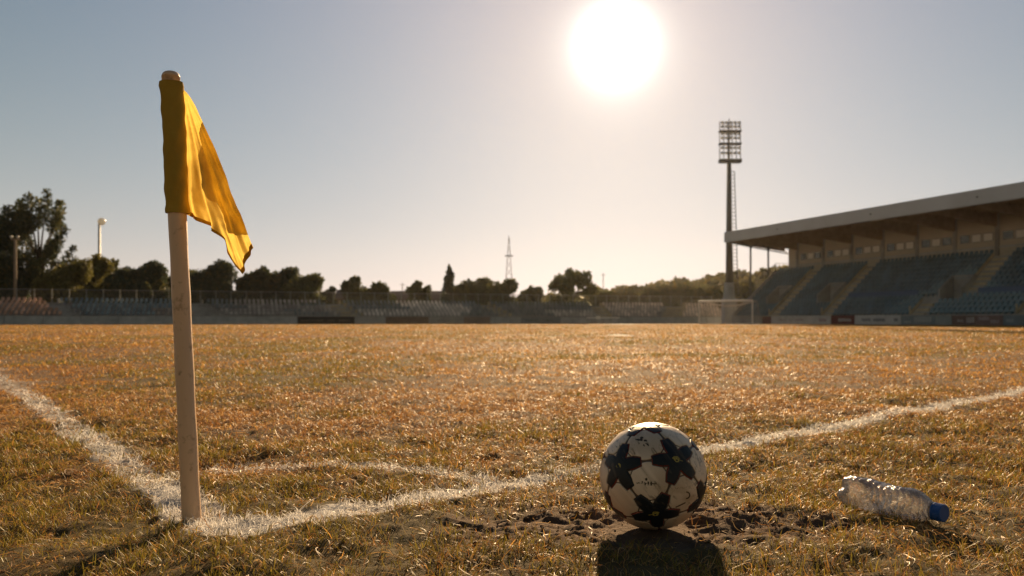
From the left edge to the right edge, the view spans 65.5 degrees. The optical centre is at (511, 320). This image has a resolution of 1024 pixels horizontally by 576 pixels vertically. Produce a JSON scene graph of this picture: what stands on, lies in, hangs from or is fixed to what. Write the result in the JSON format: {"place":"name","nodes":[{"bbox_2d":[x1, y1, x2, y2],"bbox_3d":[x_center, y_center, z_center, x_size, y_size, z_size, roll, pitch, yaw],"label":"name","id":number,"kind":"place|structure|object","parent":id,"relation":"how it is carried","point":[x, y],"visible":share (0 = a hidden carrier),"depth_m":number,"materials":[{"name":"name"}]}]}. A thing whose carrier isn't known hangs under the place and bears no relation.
{"place":"outdoors","nodes":[
{"label":"outdoors","id":0,"kind":"place"},
{"bbox_2d":[0,324,1023,575],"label":"ground","id":1,"kind":"structure","parent":0,"point":[598,522],"depth_m":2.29,"materials":[{"name":"brown plant"}]},
{"bbox_2d":[10,236,19,301],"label":"lamp post","id":2,"kind":"object","parent":1,"relation":"on","point":[15,266],"visible":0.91,"depth_m":83.88,"materials":[{"name":"grey metal"}]},
{"bbox_2d":[0,204,31,301],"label":"broadleaf tree","id":3,"kind":"object","parent":1,"relation":"on","point":[7,265],"visible":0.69,"depth_m":89.69,"materials":[{"name":"green plant"}]},
{"bbox_2d":[0,188,80,299],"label":"pine tree","id":4,"kind":"object","parent":1,"relation":"on","point":[36,261],"visible":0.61,"depth_m":91.97,"materials":[{"name":"green plant"}]},
{"bbox_2d":[29,257,101,302],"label":"broadleaf tree","id":5,"kind":"object","parent":1,"relation":"on","point":[73,275],"visible":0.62,"depth_m":86.95,"materials":[{"name":"green plant"}]},
{"bbox_2d":[58,253,115,302],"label":"broadleaf tree","id":6,"kind":"object","parent":1,"relation":"on","point":[103,267],"visible":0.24,"depth_m":93.66,"materials":[{"name":"green plant"}]},
{"bbox_2d":[97,218,105,280],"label":"lamp post","id":7,"kind":"object","parent":1,"relation":"on","point":[101,221],"visible":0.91,"depth_m":98.87,"materials":[{"name":"metal"}]},
{"bbox_2d":[104,258,120,280],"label":"broadleaf tree","id":8,"kind":"object","parent":1,"relation":"on","point":[116,263],"visible":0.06,"depth_m":128.52,"materials":[{"name":"green plant"}]},
{"bbox_2d":[99,259,171,302],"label":"broadleaf tree","id":9,"kind":"object","parent":1,"relation":"on","point":[149,275],"visible":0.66,"depth_m":91.14,"materials":[{"name":"green plant"}]},
{"bbox_2d":[166,269,195,289],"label":"broadleaf tree","id":10,"kind":"object","parent":1,"relation":"on","point":[169,277],"visible":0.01,"depth_m":99.49,"materials":[{"name":"green plant"}]},
{"bbox_2d":[159,70,252,522],"bbox_3d":[-0.658,-0.037,1.717,0.199,0.997,0.063,0,0,0],"label":"corner flag","id":11,"kind":"object","parent":1,"relation":"on","point":[196,186],"visible":0.99,"depth_m":1.70,"materials":[{"name":"yellow cloth"},{"name":"plastic"}]},
{"bbox_2d":[189,259,247,303],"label":"broadleaf tree","id":12,"kind":"object","parent":1,"relation":"on","point":[218,275],"visible":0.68,"depth_m":91.55,"materials":[{"name":"green plant"}]},
{"bbox_2d":[234,265,281,303],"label":"broadleaf tree","id":13,"kind":"object","parent":1,"relation":"on","point":[252,280],"visible":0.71,"depth_m":94.77,"materials":[{"name":"green plant"}]},
{"bbox_2d":[261,266,299,303],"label":"broadleaf tree","id":14,"kind":"object","parent":1,"relation":"on","point":[276,281],"visible":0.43,"depth_m":96.88,"materials":[{"name":"green plant"}]},
{"bbox_2d":[281,272,334,303],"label":"broadleaf tree","id":15,"kind":"object","parent":1,"relation":"on","point":[307,283],"visible":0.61,"depth_m":93.96,"materials":[{"name":"green plant"}]},
{"bbox_2d":[297,317,354,323],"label":"advertising board","id":16,"kind":"object","parent":1,"relation":"on","point":[325,320],"visible":0.97,"depth_m":84.53,"materials":[{"name":"grey metal"}]},
{"bbox_2d":[321,286,337,303],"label":"broadleaf tree","id":17,"kind":"object","parent":1,"relation":"on","point":[330,289],"visible":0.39,"depth_m":109.55,"materials":[{"name":"green plant"}]},
{"bbox_2d":[335,286,366,303],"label":"house","id":18,"kind":"structure","parent":1,"relation":"on","point":[340,299],"depth_m":165.70,"materials":[{"name":"tile"}]},
{"bbox_2d":[339,274,364,304],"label":"broadleaf tree","id":19,"kind":"object","parent":1,"relation":"on","point":[351,285],"visible":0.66,"depth_m":103.20,"materials":[{"name":"green plant"}]},
{"bbox_2d":[0,297,720,324],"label":"seating terrace","id":20,"kind":"structure","parent":1,"relation":"on","point":[145,308],"depth_m":87.40,"materials":[{"name":"concrete"}]},
{"bbox_2d":[0,288,711,306],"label":"chain link fence","id":21,"kind":"object","parent":20,"relation":"on","point":[290,293],"visible":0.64,"depth_m":90.91,"materials":[{"name":"grey metal"}]},
{"bbox_2d":[0,315,720,324],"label":"perimeter wall","id":22,"kind":"structure","parent":1,"relation":"on","point":[50,320],"depth_m":82.01,"materials":[{"name":"concrete"}]},
{"bbox_2d":[355,317,384,323],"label":"advertising board","id":23,"kind":"object","parent":1,"relation":"on","point":[369,320],"visible":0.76,"depth_m":86.09,"materials":[{"name":"grey metal"}]},
{"bbox_2d":[354,280,396,304],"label":"broadleaf tree","id":24,"kind":"object","parent":1,"relation":"on","point":[379,288],"visible":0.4,"depth_m":103.62,"materials":[{"name":"green plant"}]},
{"bbox_2d":[26,264,787,302],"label":"woods","id":25,"kind":"object","parent":1,"relation":"on","point":[759,277],"visible":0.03,"depth_m":277.48,"materials":[{"name":"green plant"}]},
{"bbox_2d":[386,317,428,323],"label":"advertising board","id":26,"kind":"object","parent":1,"relation":"on","point":[407,320],"visible":0.98,"depth_m":87.47,"materials":[{"name":"grey metal"}]},
{"bbox_2d":[405,280,423,304],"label":"broadleaf tree","id":27,"kind":"object","parent":1,"relation":"on","point":[416,287],"visible":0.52,"depth_m":107.36,"materials":[{"name":"green plant"}]},
{"bbox_2d":[390,288,441,304],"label":"house","id":28,"kind":"structure","parent":1,"relation":"on","point":[431,295],"depth_m":179.69,"materials":[{"name":"tile"}]},
{"bbox_2d":[420,285,431,304],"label":"broadleaf tree","id":29,"kind":"object","parent":1,"relation":"on","point":[425,289],"visible":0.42,"depth_m":107.67,"materials":[{"name":"green plant"}]},
{"bbox_2d":[429,317,462,323],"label":"advertising board","id":30,"kind":"object","parent":1,"relation":"on","point":[445,320],"visible":0.93,"depth_m":88.92,"materials":[{"name":"grey metal"}]},
{"bbox_2d":[438,263,456,304],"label":"conifer tree","id":31,"kind":"object","parent":1,"relation":"on","point":[448,287],"visible":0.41,"depth_m":103.39,"materials":[{"name":"green plant"}]},
{"bbox_2d":[453,277,492,304],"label":"broadleaf tree","id":32,"kind":"object","parent":1,"relation":"on","point":[468,286],"visible":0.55,"depth_m":101.65,"materials":[{"name":"green plant"}]},
{"bbox_2d":[463,317,489,323],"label":"advertising board","id":33,"kind":"object","parent":1,"relation":"on","point":[476,320],"visible":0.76,"depth_m":90.11,"materials":[{"name":"grey metal"}]},
{"bbox_2d":[482,278,518,305],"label":"broadleaf tree","id":34,"kind":"object","parent":1,"relation":"on","point":[508,286],"visible":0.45,"depth_m":99.38,"materials":[{"name":"green plant"}]},
{"bbox_2d":[505,238,512,276],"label":"pylon","id":35,"kind":"object","parent":1,"relation":"on","point":[507,255],"visible":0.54,"depth_m":189.62,"materials":[{"name":"grey metal"}]},
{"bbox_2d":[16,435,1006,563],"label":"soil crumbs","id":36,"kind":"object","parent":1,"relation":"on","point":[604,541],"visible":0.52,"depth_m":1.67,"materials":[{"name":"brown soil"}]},
{"bbox_2d":[516,285,544,305],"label":"broadleaf tree","id":37,"kind":"object","parent":1,"relation":"on","point":[531,291],"visible":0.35,"depth_m":107.66,"materials":[{"name":"green plant"}]},
{"bbox_2d":[521,317,560,323],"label":"advertising board","id":38,"kind":"object","parent":1,"relation":"on","point":[535,320],"visible":0.98,"depth_m":92.71,"materials":[{"name":"grey metal"}]},
{"bbox_2d":[545,267,599,305],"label":"broadleaf tree","id":39,"kind":"object","parent":1,"relation":"on","point":[567,281],"visible":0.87,"depth_m":103.04,"materials":[{"name":"green plant"}]},
{"bbox_2d":[588,290,612,305],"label":"broadleaf tree","id":40,"kind":"object","parent":1,"relation":"on","point":[606,292],"visible":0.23,"depth_m":119.59,"materials":[{"name":"green plant"}]},
{"bbox_2d":[587,316,619,323],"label":"barrier","id":41,"kind":"object","parent":1,"relation":"on","point":[597,317],"visible":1,"depth_m":92.96,"materials":[{"name":"grey metal"}]},
{"bbox_2d":[600,422,706,529],"bbox_3d":[0.294,0.324,1.660,0.220,0.220,0.220,0,0,0],"label":"football","id":42,"kind":"object","parent":1,"relation":"on","point":[653,475],"visible":1,"depth_m":1.58,"materials":[{"name":"leather"}]},
{"bbox_2d":[687,283,723,307],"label":"broadleaf tree","id":43,"kind":"object","parent":1,"relation":"on","point":[714,291],"visible":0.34,"depth_m":148.93,"materials":[{"name":"green plant"}]},
{"bbox_2d":[698,299,759,323],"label":"goal","id":44,"kind":"object","parent":1,"relation":"on","point":[725,305],"visible":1,"depth_m":84.45,"materials":[{"name":"white paint"}]},
{"bbox_2d":[718,119,741,323],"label":"floodlight tower","id":45,"kind":"structure","parent":1,"relation":"on","point":[729,292],"depth_m":96.71,"materials":[{"name":"metal"}]},
{"bbox_2d":[734,281,756,307],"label":"broadleaf tree","id":46,"kind":"object","parent":1,"relation":"on","point":[744,288],"visible":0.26,"depth_m":148.62,"materials":[{"name":"green plant"}]},
{"bbox_2d":[762,316,770,323],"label":"advertising board","id":47,"kind":"object","parent":1,"relation":"on","point":[766,319],"visible":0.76,"depth_m":88.82,"materials":[{"name":"red metal"}]},
{"bbox_2d":[771,316,830,323],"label":"advertising board","id":48,"kind":"object","parent":1,"relation":"on","point":[800,319],"visible":0.94,"depth_m":83.65,"materials":[{"name":"grey metal"}]},
{"bbox_2d":[831,315,854,323],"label":"advertising board","id":49,"kind":"object","parent":1,"relation":"on","point":[842,319],"visible":0.94,"depth_m":78.12,"materials":[{"name":"red metal"}]},
{"bbox_2d":[724,182,1023,325],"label":"covered stand","id":50,"kind":"object","parent":1,"relation":"on","point":[960,253],"visible":0.96,"depth_m":77.04,"materials":[{"name":"concrete"}]},
{"bbox_2d":[800,253,806,259],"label":"window","id":51,"kind":"structure","parent":50,"relation":"in","point":[803,256],"depth_m":95.35,"materials":[{"name":"glass"}]},
{"bbox_2d":[807,252,813,259],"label":"window","id":52,"kind":"structure","parent":50,"relation":"in","point":[809,255],"depth_m":94.26,"materials":[{"name":"glass"}]},
{"bbox_2d":[814,251,820,258],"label":"window","id":53,"kind":"structure","parent":50,"relation":"in","point":[817,255],"depth_m":93.17,"materials":[{"name":"glass"}]},
{"bbox_2d":[827,250,833,257],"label":"window","id":54,"kind":"structure","parent":50,"relation":"in","point":[830,253],"depth_m":91.23,"materials":[{"name":"glass"}]},
{"bbox_2d":[834,249,840,256],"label":"window","id":55,"kind":"structure","parent":50,"relation":"in","point":[837,253],"depth_m":90.21,"materials":[{"name":"glass"}]},
{"bbox_2d":[842,248,848,255],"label":"window","id":56,"kind":"structure","parent":50,"relation":"in","point":[845,252],"depth_m":89.07,"materials":[{"name":"glass"}]},
{"bbox_2d":[855,247,862,254],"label":"window","id":57,"kind":"structure","parent":50,"relation":"in","point":[858,250],"depth_m":87.31,"materials":[{"name":"glass"}]},
{"bbox_2d":[864,246,870,253],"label":"window","id":58,"kind":"structure","parent":50,"relation":"in","point":[867,249],"depth_m":86.12,"materials":[{"name":"glass"}]},
{"bbox_2d":[872,245,879,252],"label":"window","id":59,"kind":"structure","parent":50,"relation":"in","point":[875,248],"depth_m":84.99,"materials":[{"name":"glass"}]},
{"bbox_2d":[887,243,894,251],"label":"window","id":60,"kind":"structure","parent":50,"relation":"in","point":[890,247],"depth_m":83.09,"materials":[{"name":"glass"}]},
{"bbox_2d":[896,242,904,250],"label":"window","id":61,"kind":"structure","parent":50,"relation":"in","point":[899,246],"depth_m":82.02,"materials":[{"name":"glass"}]},
{"bbox_2d":[905,241,913,249],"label":"window","id":62,"kind":"structure","parent":50,"relation":"in","point":[908,245],"depth_m":80.96,"materials":[{"name":"glass"}]},
{"bbox_2d":[921,239,930,247],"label":"window","id":63,"kind":"structure","parent":50,"relation":"in","point":[924,243],"depth_m":79.05,"materials":[{"name":"glass"}]},
{"bbox_2d":[931,238,940,246],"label":"window","id":64,"kind":"structure","parent":50,"relation":"in","point":[936,242],"depth_m":77.96,"materials":[{"name":"glass"}]},
{"bbox_2d":[942,237,951,245],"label":"window","id":65,"kind":"structure","parent":50,"relation":"in","point":[946,241],"depth_m":76.86,"materials":[{"name":"glass"}]},
{"bbox_2d":[960,235,969,243],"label":"window","id":66,"kind":"structure","parent":50,"relation":"in","point":[965,239],"depth_m":74.97,"materials":[{"name":"glass"}]},
{"bbox_2d":[971,233,981,242],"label":"window","id":67,"kind":"structure","parent":50,"relation":"in","point":[975,238],"depth_m":73.90,"materials":[{"name":"glass"}]},
{"bbox_2d":[983,232,993,241],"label":"window","id":68,"kind":"structure","parent":50,"relation":"in","point":[989,236],"depth_m":72.77,"materials":[{"name":"glass"}]},
{"bbox_2d":[1002,230,1013,239],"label":"window","id":69,"kind":"structure","parent":50,"relation":"in","point":[1009,234],"depth_m":71.02,"materials":[{"name":"glass"}]},
{"bbox_2d":[1015,229,1023,238],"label":"window","id":70,"kind":"structure","parent":50,"relation":"in","point":[1019,233],"depth_m":69.98,"materials":[{"name":"glass"}]},
{"bbox_2d":[855,315,900,324],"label":"advertising board","id":71,"kind":"object","parent":1,"relation":"on","point":[877,319],"visible":0.98,"depth_m":74.04,"materials":[{"name":"grey metal"}]},
{"bbox_2d":[838,475,949,521],"bbox_3d":[0.828,0.393,1.739,0.077,0.077,0.244,0,0,-29],"label":"plastic bottle","id":72,"kind":"object","parent":1,"relation":"on","point":[936,511],"visible":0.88,"depth_m":1.76,"materials":[{"name":"clear plastic"}]},
{"bbox_2d":[901,316,934,324],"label":"advertising board","id":73,"kind":"object","parent":1,"relation":"on","point":[917,320],"visible":0.95,"depth_m":69.87,"materials":[{"name":"grey metal"}]},
{"bbox_2d":[935,316,951,324],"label":"advertising board","id":74,"kind":"object","parent":1,"relation":"on","point":[943,320],"visible":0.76,"depth_m":67.45,"materials":[{"name":"grey metal"}]},
{"bbox_2d":[952,315,975,324],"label":"advertising board","id":75,"kind":"object","parent":1,"relation":"on","point":[963,319],"visible":0.92,"depth_m":65.58,"materials":[{"name":"red metal"}]},
{"bbox_2d":[976,315,1002,325],"bbox_3d":[38.116,0.031,63.523,0.116,0.840,2.301,0,0,-21],"label":"advertising board","id":76,"kind":"object","parent":1,"relation":"on","point":[989,319],"visible":0.95,"depth_m":63.48,"materials":[{"name":"red metal"}]},
{"bbox_2d":[1003,315,1023,324],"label":"advertising board","id":77,"kind":"object","parent":1,"relation":"on","point":[1013,319],"visible":1,"depth_m":61.59,"materials":[{"name":"blue metal"}]},
{"bbox_2d":[0,0,1023,296],"label":"sky","id":78,"kind":"structure","parent":0,"point":[394,143],"materials":[{"name":"blue"}]},
{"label":"hill","id":79,"kind":"structure","parent":0,"visible":0},
{"bbox_2d":[611,289,637,305],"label":"broadleaf tree","id":80,"kind":"object","parent":79,"relation":"on","point":[632,294],"visible":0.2,"depth_m":170.00,"materials":[{"name":"green plant"}]},
{"bbox_2d":[637,284,677,306],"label":"broadleaf tree","id":81,"kind":"object","parent":79,"relation":"on","point":[665,290],"visible":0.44,"depth_m":163.55,"materials":[{"name":"green plant"}]},
{"bbox_2d":[673,284,691,306],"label":"broadleaf tree","id":82,"kind":"object","parent":79,"relation":"on","point":[683,290],"visible":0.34,"depth_m":184.37,"materials":[{"name":"green plant"}]}
]}

